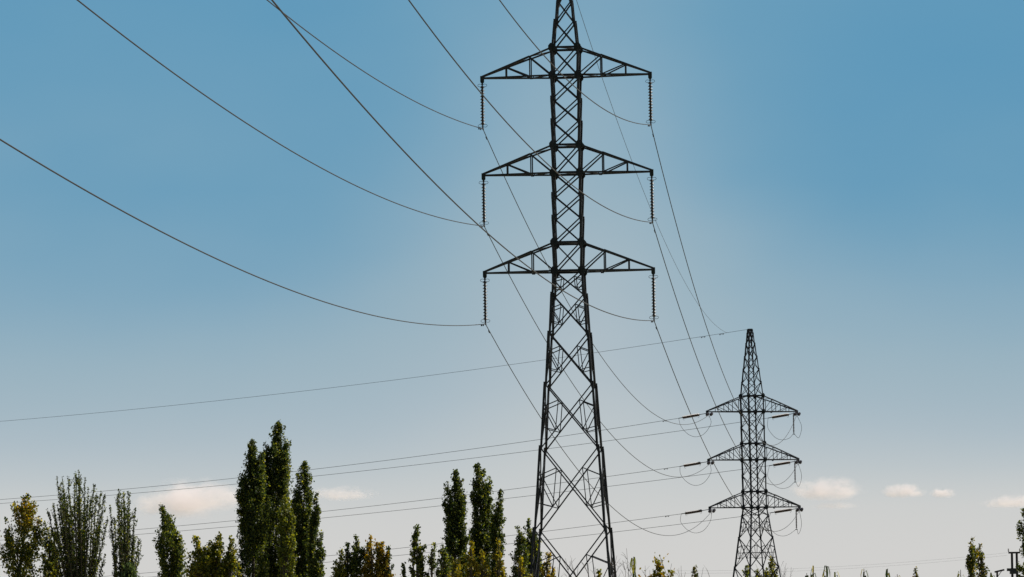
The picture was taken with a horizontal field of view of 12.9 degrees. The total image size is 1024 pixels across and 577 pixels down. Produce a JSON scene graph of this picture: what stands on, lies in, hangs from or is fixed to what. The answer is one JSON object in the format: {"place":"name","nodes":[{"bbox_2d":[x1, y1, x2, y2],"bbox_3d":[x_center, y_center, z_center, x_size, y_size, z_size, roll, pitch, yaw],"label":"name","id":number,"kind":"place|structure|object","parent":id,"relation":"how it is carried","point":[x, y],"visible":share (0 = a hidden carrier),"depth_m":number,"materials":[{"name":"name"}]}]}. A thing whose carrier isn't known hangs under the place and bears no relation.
{"place":"outdoors","nodes":[
{"label":"outdoors","id":0,"kind":"place"},
{"bbox_2d":[0,0,1023,576],"label":"sky","id":1,"kind":"structure","parent":0,"point":[844,179],"materials":[{"name":"blue"}]},
{"label":"ground","id":2,"kind":"structure","parent":0,"visible":0},
{"bbox_2d":[0,493,48,576],"bbox_3d":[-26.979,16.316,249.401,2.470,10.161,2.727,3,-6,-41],"label":"poplar tree","id":3,"kind":"object","parent":2,"relation":"on","point":[26,554],"visible":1,"depth_m":249.51,"materials":[{"name":"green plant"}]},
{"bbox_2d":[37,524,61,576],"bbox_3d":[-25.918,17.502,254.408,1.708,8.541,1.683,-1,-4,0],"label":"poplar tree","id":4,"kind":"object","parent":2,"relation":"on","point":[49,565],"visible":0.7,"depth_m":254.45,"materials":[{"name":"green plant"}]},
{"bbox_2d":[46,470,108,576],"bbox_3d":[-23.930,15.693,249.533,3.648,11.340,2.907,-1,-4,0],"label":"poplar tree","id":5,"kind":"object","parent":2,"relation":"on","point":[73,565],"visible":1,"depth_m":249.10,"materials":[{"name":"green plant"}]},
{"bbox_2d":[109,489,143,576],"bbox_3d":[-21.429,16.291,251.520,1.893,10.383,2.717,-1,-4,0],"label":"poplar tree","id":6,"kind":"object","parent":2,"relation":"on","point":[124,545],"visible":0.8,"depth_m":251.23,"materials":[{"name":"green plant"}]},
{"bbox_2d":[118,562,139,576],"bbox_3d":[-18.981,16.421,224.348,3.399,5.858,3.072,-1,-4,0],"label":"evergreen tree","id":7,"kind":"object","parent":2,"relation":"on","point":[130,571],"visible":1,"depth_m":224.39,"materials":[{"name":"green plant"}]},
{"bbox_2d":[152,504,187,576],"bbox_3d":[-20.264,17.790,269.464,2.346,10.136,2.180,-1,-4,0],"label":"poplar tree","id":8,"kind":"object","parent":2,"relation":"on","point":[170,544],"visible":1,"depth_m":269.22,"materials":[{"name":"green plant"}]},
{"bbox_2d":[184,535,221,576],"bbox_3d":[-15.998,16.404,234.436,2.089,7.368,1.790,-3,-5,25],"label":"bushy tree","id":9,"kind":"object","parent":2,"relation":"on","point":[201,566],"visible":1,"depth_m":234.34,"materials":[{"name":"green plant"}]},
{"bbox_2d":[206,531,226,576],"bbox_3d":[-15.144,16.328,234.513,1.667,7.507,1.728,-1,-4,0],"label":"bushy tree","id":10,"kind":"object","parent":2,"relation":"on","point":[218,562],"visible":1,"depth_m":234.39,"materials":[{"name":"green plant"}]},
{"bbox_2d":[221,535,241,576],"bbox_3d":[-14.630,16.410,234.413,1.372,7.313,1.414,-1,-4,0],"label":"bushy tree","id":11,"kind":"object","parent":2,"relation":"on","point":[232,565],"visible":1,"depth_m":234.48,"materials":[{"name":"green plant"}]},
{"bbox_2d":[233,439,272,576],"bbox_3d":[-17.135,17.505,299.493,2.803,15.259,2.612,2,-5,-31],"label":"poplar tree","id":12,"kind":"object","parent":2,"relation":"on","point":[250,499],"visible":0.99,"depth_m":299.29,"materials":[{"name":"green plant"}]},
{"bbox_2d":[251,419,293,576],"bbox_3d":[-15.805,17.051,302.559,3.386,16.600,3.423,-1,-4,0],"label":"poplar tree","id":13,"kind":"object","parent":2,"relation":"on","point":[277,460],"visible":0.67,"depth_m":302.19,"materials":[{"name":"green plant"}]},
{"bbox_2d":[275,494,298,576],"bbox_3d":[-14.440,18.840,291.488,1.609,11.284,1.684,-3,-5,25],"label":"poplar tree","id":14,"kind":"object","parent":2,"relation":"on","point":[287,547],"visible":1,"depth_m":291.51,"materials":[{"name":"green plant"}]},
{"bbox_2d":[284,460,318,576],"bbox_3d":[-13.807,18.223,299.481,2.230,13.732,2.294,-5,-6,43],"label":"poplar tree","id":15,"kind":"object","parent":2,"relation":"on","point":[302,508],"visible":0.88,"depth_m":299.30,"materials":[{"name":"green plant"}]},
{"bbox_2d":[306,492,321,576],"bbox_3d":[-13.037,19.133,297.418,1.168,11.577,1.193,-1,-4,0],"label":"poplar tree","id":16,"kind":"object","parent":2,"relation":"on","point":[314,523],"visible":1,"depth_m":297.53,"materials":[{"name":"green plant"}]},
{"bbox_2d":[307,529,326,576],"bbox_3d":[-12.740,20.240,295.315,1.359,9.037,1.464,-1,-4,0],"label":"poplar tree","id":17,"kind":"object","parent":2,"relation":"on","point":[317,566],"visible":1,"depth_m":295.28,"materials":[{"name":"green plant"}]},
{"bbox_2d":[330,547,347,576],"bbox_3d":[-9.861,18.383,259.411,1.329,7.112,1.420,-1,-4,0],"label":"poplar tree","id":18,"kind":"object","parent":2,"relation":"on","point":[338,569],"visible":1,"depth_m":259.36,"materials":[{"name":"green plant"}]},
{"bbox_2d":[343,542,351,576],"bbox_3d":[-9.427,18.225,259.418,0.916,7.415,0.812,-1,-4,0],"label":"poplar tree","id":19,"kind":"object","parent":2,"relation":"on","point":[347,550],"visible":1,"depth_m":259.53,"materials":[{"name":"green plant"}]},
{"bbox_2d":[345,534,365,576],"bbox_3d":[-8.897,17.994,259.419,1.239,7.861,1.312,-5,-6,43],"label":"poplar tree","id":20,"kind":"object","parent":2,"relation":"on","point":[355,562],"visible":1,"depth_m":259.39,"materials":[{"name":"green plant"}]},
{"bbox_2d":[360,534,383,576],"bbox_3d":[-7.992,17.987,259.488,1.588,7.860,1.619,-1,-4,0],"label":"poplar tree","id":21,"kind":"object","parent":2,"relation":"on","point":[371,568],"visible":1,"depth_m":259.46,"materials":[{"name":"green plant"}]},
{"bbox_2d":[376,541,395,576],"bbox_3d":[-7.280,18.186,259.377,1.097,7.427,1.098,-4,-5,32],"label":"poplar tree","id":22,"kind":"object","parent":2,"relation":"on","point":[384,566],"visible":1,"depth_m":259.46,"materials":[{"name":"green plant"}]},
{"bbox_2d":[383,545,394,576],"bbox_3d":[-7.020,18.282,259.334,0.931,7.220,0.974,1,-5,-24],"label":"poplar tree","id":23,"kind":"object","parent":2,"relation":"on","point":[388,561],"visible":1,"depth_m":259.49,"materials":[{"name":"green plant"}]},
{"bbox_2d":[400,562,406,576],"bbox_3d":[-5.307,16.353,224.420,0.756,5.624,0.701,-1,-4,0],"label":"sapling","id":24,"kind":"object","parent":2,"relation":"on","point":[403,572],"visible":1,"depth_m":224.53,"materials":[{"name":"green plant"}]},
{"bbox_2d":[408,524,428,576],"bbox_3d":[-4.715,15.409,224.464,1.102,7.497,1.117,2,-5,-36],"label":"sapling","id":25,"kind":"object","parent":2,"relation":"on","point":[415,551],"visible":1,"depth_m":224.58,"materials":[{"name":"green plant"}]},
{"bbox_2d":[417,544,426,576],"bbox_3d":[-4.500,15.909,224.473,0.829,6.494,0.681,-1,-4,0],"label":"sapling","id":26,"kind":"object","parent":2,"relation":"on","point":[422,564],"visible":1,"depth_m":224.55,"materials":[{"name":"green plant"}]},
{"bbox_2d":[425,542,436,576],"bbox_3d":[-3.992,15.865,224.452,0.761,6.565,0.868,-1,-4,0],"label":"sapling","id":27,"kind":"object","parent":2,"relation":"on","point":[431,560],"visible":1,"depth_m":224.60,"materials":[{"name":"green plant"}]},
{"bbox_2d":[436,544,455,576],"bbox_3d":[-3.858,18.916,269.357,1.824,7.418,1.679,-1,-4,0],"label":"bushy tree","id":28,"kind":"object","parent":2,"relation":"on","point":[445,568],"visible":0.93,"depth_m":269.35,"materials":[{"name":"green plant"}]},
{"bbox_2d":[435,469,470,576],"bbox_3d":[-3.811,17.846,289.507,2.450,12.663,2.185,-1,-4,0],"label":"poplar tree","id":29,"kind":"object","parent":2,"relation":"on","point":[457,538],"visible":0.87,"depth_m":289.46,"materials":[{"name":"green plant"}]},
{"bbox_2d":[447,559,463,576],"bbox_3d":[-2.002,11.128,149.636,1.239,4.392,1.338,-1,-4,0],"label":"autumn shrub","id":30,"kind":"object","parent":2,"relation":"on","point":[456,572],"visible":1,"depth_m":149.66,"materials":[{"name":"green plant"}]},
{"bbox_2d":[463,540,476,576],"bbox_3d":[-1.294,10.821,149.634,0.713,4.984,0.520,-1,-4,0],"label":"autumn shrub","id":31,"kind":"object","parent":2,"relation":"on","point":[469,569],"visible":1,"depth_m":149.73,"materials":[{"name":"green plant"}]},
{"bbox_2d":[465,462,494,576],"bbox_3d":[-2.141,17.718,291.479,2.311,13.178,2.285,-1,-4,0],"label":"poplar tree","id":32,"kind":"object","parent":2,"relation":"on","point":[479,530],"visible":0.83,"depth_m":291.37,"materials":[{"name":"green plant"}]},
{"bbox_2d":[473,548,491,576],"bbox_3d":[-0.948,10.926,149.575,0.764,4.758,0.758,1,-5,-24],"label":"autumn shrub","id":33,"kind":"object","parent":2,"relation":"on","point":[479,569],"visible":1,"depth_m":149.69,"materials":[{"name":"green plant"}]},
{"bbox_2d":[487,488,506,576],"bbox_3d":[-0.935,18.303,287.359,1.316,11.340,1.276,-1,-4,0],"label":"poplar tree","id":34,"kind":"object","parent":2,"relation":"on","point":[497,520],"visible":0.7,"depth_m":287.43,"materials":[{"name":"green plant"}]},
{"bbox_2d":[492,538,507,576],"bbox_3d":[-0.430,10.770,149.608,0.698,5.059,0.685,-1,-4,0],"label":"autumn shrub","id":35,"kind":"object","parent":2,"relation":"on","point":[499,563],"visible":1,"depth_m":149.70,"materials":[{"name":"green plant"}]},
{"bbox_2d":[508,525,530,576],"bbox_3d":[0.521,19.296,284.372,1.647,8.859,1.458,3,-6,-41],"label":"poplar tree","id":36,"kind":"object","parent":2,"relation":"on","point":[521,540],"visible":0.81,"depth_m":284.43,"materials":[{"name":"green plant"}]},
{"bbox_2d":[517,556,532,576],"bbox_3d":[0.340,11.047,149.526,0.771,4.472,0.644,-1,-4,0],"label":"autumn shrub","id":37,"kind":"object","parent":2,"relation":"on","point":[520,571],"visible":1,"depth_m":149.70,"materials":[{"name":"green plant"}]},
{"bbox_2d":[523,518,545,576],"bbox_3d":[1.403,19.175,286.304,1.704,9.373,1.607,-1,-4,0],"label":"poplar tree","id":38,"kind":"object","parent":2,"relation":"on","point":[528,530],"visible":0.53,"depth_m":286.39,"materials":[{"name":"green plant"}]},
{"bbox_2d":[539,552,555,576],"bbox_3d":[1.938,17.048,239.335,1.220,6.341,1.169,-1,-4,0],"label":"bushy tree","id":39,"kind":"object","parent":2,"relation":"on","point":[547,568],"visible":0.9,"depth_m":239.54,"materials":[{"name":"green plant"}]},
{"bbox_2d":[480,0,654,576],"bbox_3d":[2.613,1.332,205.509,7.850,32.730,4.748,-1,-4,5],"label":"lattice pylon","id":40,"kind":"object","parent":2,"relation":"on","point":[580,173],"visible":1,"depth_m":205.76,"materials":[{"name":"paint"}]},
{"bbox_2d":[478,84,487,129],"bbox_3d":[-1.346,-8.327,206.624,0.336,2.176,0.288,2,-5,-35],"label":"insulator string","id":41,"kind":"object","parent":40,"relation":"hanging from","point":[482,102],"visible":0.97,"depth_m":206.56,"materials":[{"name":"black ceramic"}]},
{"bbox_2d":[267,0,482,129],"bbox_3d":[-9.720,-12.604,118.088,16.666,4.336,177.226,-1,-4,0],"label":"power cable","id":42,"kind":"object","parent":41,"relation":"hanging from","point":[367,73],"visible":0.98,"depth_m":163.47,"materials":[{"name":"grey metal"}]},
{"bbox_2d":[483,130,706,424],"bbox_3d":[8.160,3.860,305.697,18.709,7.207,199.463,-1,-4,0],"label":"power cable","id":43,"kind":"object","parent":41,"relation":"hanging from","point":[562,292],"visible":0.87,"depth_m":249.08,"materials":[{"name":"grey metal"}]},
{"bbox_2d":[479,181,488,226],"bbox_3d":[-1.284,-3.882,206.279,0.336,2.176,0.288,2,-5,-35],"label":"insulator string","id":44,"kind":"object","parent":40,"relation":"hanging from","point":[483,199],"visible":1,"depth_m":206.22,"materials":[{"name":"black ceramic"}]},
{"bbox_2d":[77,0,482,227],"bbox_3d":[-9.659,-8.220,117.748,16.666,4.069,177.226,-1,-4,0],"label":"power cable","id":45,"kind":"object","parent":44,"relation":"hanging from","point":[249,124],"visible":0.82,"depth_m":134.79,"materials":[{"name":"grey metal"}]},
{"bbox_2d":[484,227,706,476],"bbox_3d":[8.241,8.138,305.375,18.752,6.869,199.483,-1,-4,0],"label":"power cable","id":46,"kind":"object","parent":44,"relation":"hanging from","point":[565,372],"visible":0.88,"depth_m":249.18,"materials":[{"name":"black metal"}]},
{"bbox_2d":[480,278,489,324],"bbox_3d":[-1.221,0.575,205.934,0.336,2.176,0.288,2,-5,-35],"label":"insulator string","id":47,"kind":"object","parent":40,"relation":"hanging from","point":[485,300],"visible":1,"depth_m":205.87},
{"bbox_2d":[0,139,483,325],"bbox_3d":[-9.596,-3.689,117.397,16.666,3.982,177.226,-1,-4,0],"label":"power cable","id":48,"kind":"object","parent":47,"relation":"hanging from","point":[204,252],"visible":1,"depth_m":124.82,"materials":[{"name":"grey metal"}]},
{"bbox_2d":[486,325,710,535],"bbox_3d":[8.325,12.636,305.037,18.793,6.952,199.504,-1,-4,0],"label":"power cable","id":49,"kind":"object","parent":47,"relation":"hanging from","point":[566,454],"visible":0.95,"depth_m":249.87,"materials":[{"name":"black metal"}]},
{"bbox_2d":[645,79,655,125],"bbox_3d":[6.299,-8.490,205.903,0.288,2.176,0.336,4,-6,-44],"label":"insulator string","id":50,"kind":"object","parent":40,"relation":"hanging from","point":[650,104],"visible":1,"depth_m":205.86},
{"bbox_2d":[499,0,650,126],"bbox_3d":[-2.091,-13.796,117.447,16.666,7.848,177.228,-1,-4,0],"label":"power cable","id":51,"kind":"object","parent":50,"relation":"hanging from","point":[561,73],"visible":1,"depth_m":156.19,"materials":[{"name":"grey metal"}]},
{"bbox_2d":[651,126,796,445],"bbox_3d":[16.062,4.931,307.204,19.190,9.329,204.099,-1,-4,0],"label":"power cable","id":52,"kind":"object","parent":50,"relation":"hanging from","point":[696,294],"visible":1,"depth_m":240.06,"materials":[{"name":"black metal"}]},
{"bbox_2d":[576,0,726,332],"bbox_3d":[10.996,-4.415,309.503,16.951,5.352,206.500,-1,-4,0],"label":"earth wire","id":53,"kind":"object","parent":40,"relation":"attached to","point":[628,151],"visible":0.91,"depth_m":253.93,"materials":[{"name":"grey metal"}]},
{"bbox_2d":[647,177,656,223],"bbox_3d":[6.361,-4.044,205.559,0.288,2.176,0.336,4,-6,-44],"label":"insulator string","id":54,"kind":"object","parent":40,"relation":"hanging from","point":[652,198],"visible":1,"depth_m":205.50,"materials":[{"name":"black ceramic"}]},
{"bbox_2d":[408,0,651,223],"bbox_3d":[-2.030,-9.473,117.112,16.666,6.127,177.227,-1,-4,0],"label":"power cable","id":55,"kind":"object","parent":54,"relation":"hanging from","point":[506,121],"visible":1,"depth_m":134.31,"materials":[{"name":"grey metal"}]},
{"bbox_2d":[653,224,797,484],"bbox_3d":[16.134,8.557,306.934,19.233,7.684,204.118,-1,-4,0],"label":"power cable","id":56,"kind":"object","parent":54,"relation":"hanging from","point":[699,364],"visible":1,"depth_m":242.15,"materials":[{"name":"black metal"}]},
{"bbox_2d":[649,275,658,321],"bbox_3d":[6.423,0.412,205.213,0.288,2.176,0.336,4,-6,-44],"label":"insulator string","id":57,"kind":"object","parent":40,"relation":"hanging from","point":[653,299],"visible":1,"depth_m":205.17,"materials":[{"name":"black ceramic"}]},
{"bbox_2d":[271,0,653,321],"bbox_3d":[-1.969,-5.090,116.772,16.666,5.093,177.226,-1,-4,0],"label":"power cable","id":58,"kind":"object","parent":57,"relation":"hanging from","point":[324,62],"visible":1,"depth_m":111.36,"materials":[{"name":"grey metal"}]},
{"bbox_2d":[654,322,798,531],"bbox_3d":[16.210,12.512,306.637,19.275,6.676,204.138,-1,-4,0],"label":"power cable","id":59,"kind":"object","parent":57,"relation":"hanging from","point":[701,437],"visible":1,"depth_m":243.11,"materials":[{"name":"black metal"}]},
{"bbox_2d":[561,558,595,576],"bbox_3d":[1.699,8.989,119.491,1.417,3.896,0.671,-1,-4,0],"label":"bare shrub","id":60,"kind":"object","parent":2,"relation":"on","point":[577,571],"visible":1,"depth_m":119.44,"materials":[{"name":"grey plant"}]},
{"bbox_2d":[596,569,601,576],"bbox_3d":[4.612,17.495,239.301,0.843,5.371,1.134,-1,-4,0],"label":"bushy tree","id":61,"kind":"object","parent":2,"relation":"on","point":[598,572],"visible":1,"depth_m":239.48,"materials":[{"name":"green plant"}]},
{"bbox_2d":[606,548,632,576],"bbox_3d":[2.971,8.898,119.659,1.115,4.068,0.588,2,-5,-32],"label":"bare shrub","id":62,"kind":"object","parent":2,"relation":"on","point":[623,567],"visible":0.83,"depth_m":119.95,"materials":[{"name":"grey plant"}]},
{"bbox_2d":[630,557,636,576],"bbox_3d":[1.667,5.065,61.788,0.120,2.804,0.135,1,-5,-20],"label":"leafy shoot","id":63,"kind":"object","parent":2,"relation":"on","point":[633,560],"visible":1,"depth_m":61.86,"materials":[{"name":"green plant"}]},
{"bbox_2d":[634,552,685,576],"bbox_3d":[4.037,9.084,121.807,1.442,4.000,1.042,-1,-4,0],"label":"bare shrub","id":64,"kind":"object","parent":2,"relation":"on","point":[653,569],"visible":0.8,"depth_m":122.06,"materials":[{"name":"grey plant"}]},
{"bbox_2d":[648,556,674,576],"bbox_3d":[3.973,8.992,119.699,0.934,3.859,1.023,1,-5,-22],"label":"bushy tree","id":65,"kind":"object","parent":2,"relation":"on","point":[658,572],"visible":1,"depth_m":119.74,"materials":[{"name":"green plant"}]},
{"bbox_2d":[691,566,697,576],"bbox_3d":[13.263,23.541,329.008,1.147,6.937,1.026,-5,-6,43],"label":"poplar tree","id":66,"kind":"object","parent":2,"relation":"on","point":[694,572],"visible":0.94,"depth_m":329.29,"materials":[{"name":"green plant"}]},
{"bbox_2d":[742,565,751,576],"bbox_3d":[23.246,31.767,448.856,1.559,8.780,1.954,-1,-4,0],"label":"poplar tree","id":67,"kind":"object","parent":2,"relation":"on","point":[745,571],"visible":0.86,"depth_m":449.13,"materials":[{"name":"green plant"}]},
{"bbox_2d":[706,329,800,576],"bbox_3d":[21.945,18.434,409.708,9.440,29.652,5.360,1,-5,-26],"label":"lattice pylon","id":68,"kind":"object","parent":2,"relation":"on","point":[749,333],"visible":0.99,"depth_m":409.90,"materials":[{"name":"metal"}]},
{"bbox_2d":[9,329,746,420],"bbox_3d":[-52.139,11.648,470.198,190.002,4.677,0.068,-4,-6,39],"label":"earth wire","id":69,"kind":"object","parent":68,"relation":"attached to","point":[383,381],"visible":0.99,"depth_m":438.20,"materials":[{"name":"grey metal"}]},
{"bbox_2d":[679,413,705,418],"bbox_3d":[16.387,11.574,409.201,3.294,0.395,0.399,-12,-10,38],"label":"strain insulator","id":70,"kind":"object","parent":68,"relation":"attached to","point":[689,416],"visible":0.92,"depth_m":409.22,"materials":[{"name":"ceramic"}]},
{"bbox_2d":[0,418,677,499],"bbox_3d":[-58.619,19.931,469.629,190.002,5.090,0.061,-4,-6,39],"label":"power cable","id":71,"kind":"object","parent":70,"relation":"attached to","point":[368,462],"visible":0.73,"depth_m":431.37,"materials":[{"name":"black metal"}]},
{"bbox_2d":[680,462,704,467],"bbox_3d":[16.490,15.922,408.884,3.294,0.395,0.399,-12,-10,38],"label":"strain insulator","id":72,"kind":"object","parent":68,"relation":"attached to","point":[691,464],"visible":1,"depth_m":408.88,"materials":[{"name":"black ceramic"}]},
{"bbox_2d":[26,466,679,538],"bbox_3d":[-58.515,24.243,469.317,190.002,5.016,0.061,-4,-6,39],"label":"power cable","id":73,"kind":"object","parent":72,"relation":"attached to","point":[419,500],"visible":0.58,"depth_m":429.39,"materials":[{"name":"black metal"}]},
{"bbox_2d":[681,509,707,514],"bbox_3d":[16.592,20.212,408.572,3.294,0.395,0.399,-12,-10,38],"label":"strain insulator","id":74,"kind":"object","parent":68,"relation":"attached to","point":[694,511],"visible":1,"depth_m":408.59,"materials":[{"name":"black ceramic"}]},
{"bbox_2d":[101,514,677,576],"bbox_3d":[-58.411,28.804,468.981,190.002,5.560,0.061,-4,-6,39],"label":"power cable","id":75,"kind":"object","parent":74,"relation":"attached to","point":[509,535],"visible":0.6,"depth_m":418.26,"materials":[{"name":"black metal"}]},
{"bbox_2d":[769,413,792,418],"bbox_3d":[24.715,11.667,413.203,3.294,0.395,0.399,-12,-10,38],"label":"strain insulator","id":76,"kind":"object","parent":68,"relation":"attached to","point":[781,415],"visible":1,"depth_m":413.21,"materials":[{"name":"ceramic"}]},
{"bbox_2d":[0,418,765,503],"bbox_3d":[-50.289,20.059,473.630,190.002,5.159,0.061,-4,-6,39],"label":"power cable","id":77,"kind":"object","parent":76,"relation":"attached to","point":[420,464],"visible":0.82,"depth_m":438.15,"materials":[{"name":"black metal"}]},
{"bbox_2d":[769,461,794,467],"bbox_3d":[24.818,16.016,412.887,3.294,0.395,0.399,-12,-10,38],"label":"strain insulator","id":78,"kind":"object","parent":68,"relation":"attached to","point":[782,463],"visible":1,"depth_m":412.94,"materials":[{"name":"black ceramic"}]},
{"bbox_2d":[0,466,764,544],"bbox_3d":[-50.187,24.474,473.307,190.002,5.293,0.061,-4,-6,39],"label":"power cable","id":79,"kind":"object","parent":78,"relation":"attached to","point":[470,502],"visible":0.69,"depth_m":432.63,"materials":[{"name":"black metal"}]},
{"bbox_2d":[771,508,796,514],"bbox_3d":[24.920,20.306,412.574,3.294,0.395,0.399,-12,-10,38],"label":"strain insulator","id":80,"kind":"object","parent":68,"relation":"attached to","point":[783,510],"visible":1,"depth_m":412.62,"materials":[{"name":"black ceramic"}]},
{"bbox_2d":[155,514,757,576],"bbox_3d":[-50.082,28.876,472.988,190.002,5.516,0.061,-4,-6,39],"label":"power cable","id":81,"kind":"object","parent":80,"relation":"attached to","point":[568,537],"visible":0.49,"depth_m":425.71,"materials":[{"name":"black metal"}]},
{"bbox_2d":[767,416,801,439],"bbox_3d":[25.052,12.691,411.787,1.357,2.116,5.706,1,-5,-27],"label":"jumper loop","id":82,"kind":"object","parent":68,"relation":"hanging from","point":[794,434],"visible":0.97,"depth_m":411.64,"materials":[{"name":"grey metal"}]},
{"bbox_2d":[764,555,778,576],"bbox_3d":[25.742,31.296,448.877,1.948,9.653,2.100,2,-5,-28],"label":"poplar tree","id":83,"kind":"object","parent":2,"relation":"on","point":[771,566],"visible":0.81,"depth_m":448.98,"materials":[{"name":"green plant"}]},
{"bbox_2d":[810,566,815,576],"bbox_3d":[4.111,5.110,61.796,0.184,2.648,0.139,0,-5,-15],"label":"leafy shoot","id":84,"kind":"object","parent":2,"relation":"on","point":[813,573],"visible":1,"depth_m":61.88,"materials":[{"name":"green plant"}]},
{"bbox_2d":[822,566,831,576],"bbox_3d":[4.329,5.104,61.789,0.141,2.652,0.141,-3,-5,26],"label":"leafy shoot","id":85,"kind":"object","parent":2,"relation":"on","point":[827,568],"visible":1,"depth_m":61.88,"materials":[{"name":"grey plant"}]},
{"bbox_2d":[912,566,918,576],"bbox_3d":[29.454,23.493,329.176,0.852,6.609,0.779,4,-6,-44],"label":"poplar tree","id":86,"kind":"object","parent":2,"relation":"on","point":[915,572],"visible":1,"depth_m":329.35,"materials":[{"name":"green plant"}]},
{"bbox_2d":[965,536,978,576],"bbox_3d":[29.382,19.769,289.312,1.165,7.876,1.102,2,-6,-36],"label":"poplar tree","id":87,"kind":"object","parent":2,"relation":"on","point":[970,562],"visible":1,"depth_m":289.28,"materials":[{"name":"green plant"}]},
{"bbox_2d":[975,543,989,576],"bbox_3d":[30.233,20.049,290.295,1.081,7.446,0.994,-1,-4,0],"label":"poplar tree","id":88,"kind":"object","parent":2,"relation":"on","point":[981,568],"visible":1,"depth_m":290.35,"materials":[{"name":"green plant"}]},
{"bbox_2d":[994,569,1004,576],"bbox_3d":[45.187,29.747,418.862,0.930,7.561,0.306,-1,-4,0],"label":"short pole","id":89,"kind":"object","parent":2,"relation":"on","point":[997,571],"visible":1,"depth_m":418.99,"materials":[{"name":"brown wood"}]},
{"bbox_2d":[1007,548,1019,576],"bbox_3d":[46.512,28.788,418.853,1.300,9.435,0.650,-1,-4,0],"label":"pole frame","id":90,"kind":"object","parent":2,"relation":"on","point":[1012,570],"visible":0.91,"depth_m":419.11,"materials":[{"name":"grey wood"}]},
{"bbox_2d":[719,553,1000,570],"bbox_3d":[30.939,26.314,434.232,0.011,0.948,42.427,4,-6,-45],"label":"thin wire","id":91,"kind":"object","parent":90,"relation":"attached to","point":[838,566],"visible":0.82,"depth_m":434.65,"materials":[{"name":"black metal"}]},
{"bbox_2d":[1015,508,1023,576],"bbox_3d":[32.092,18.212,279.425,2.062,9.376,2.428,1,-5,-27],"label":"poplar tree","id":92,"kind":"object","parent":2,"relation":"on","point":[1020,531],"visible":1,"depth_m":279.74,"materials":[{"name":"green plant"}]}
]}

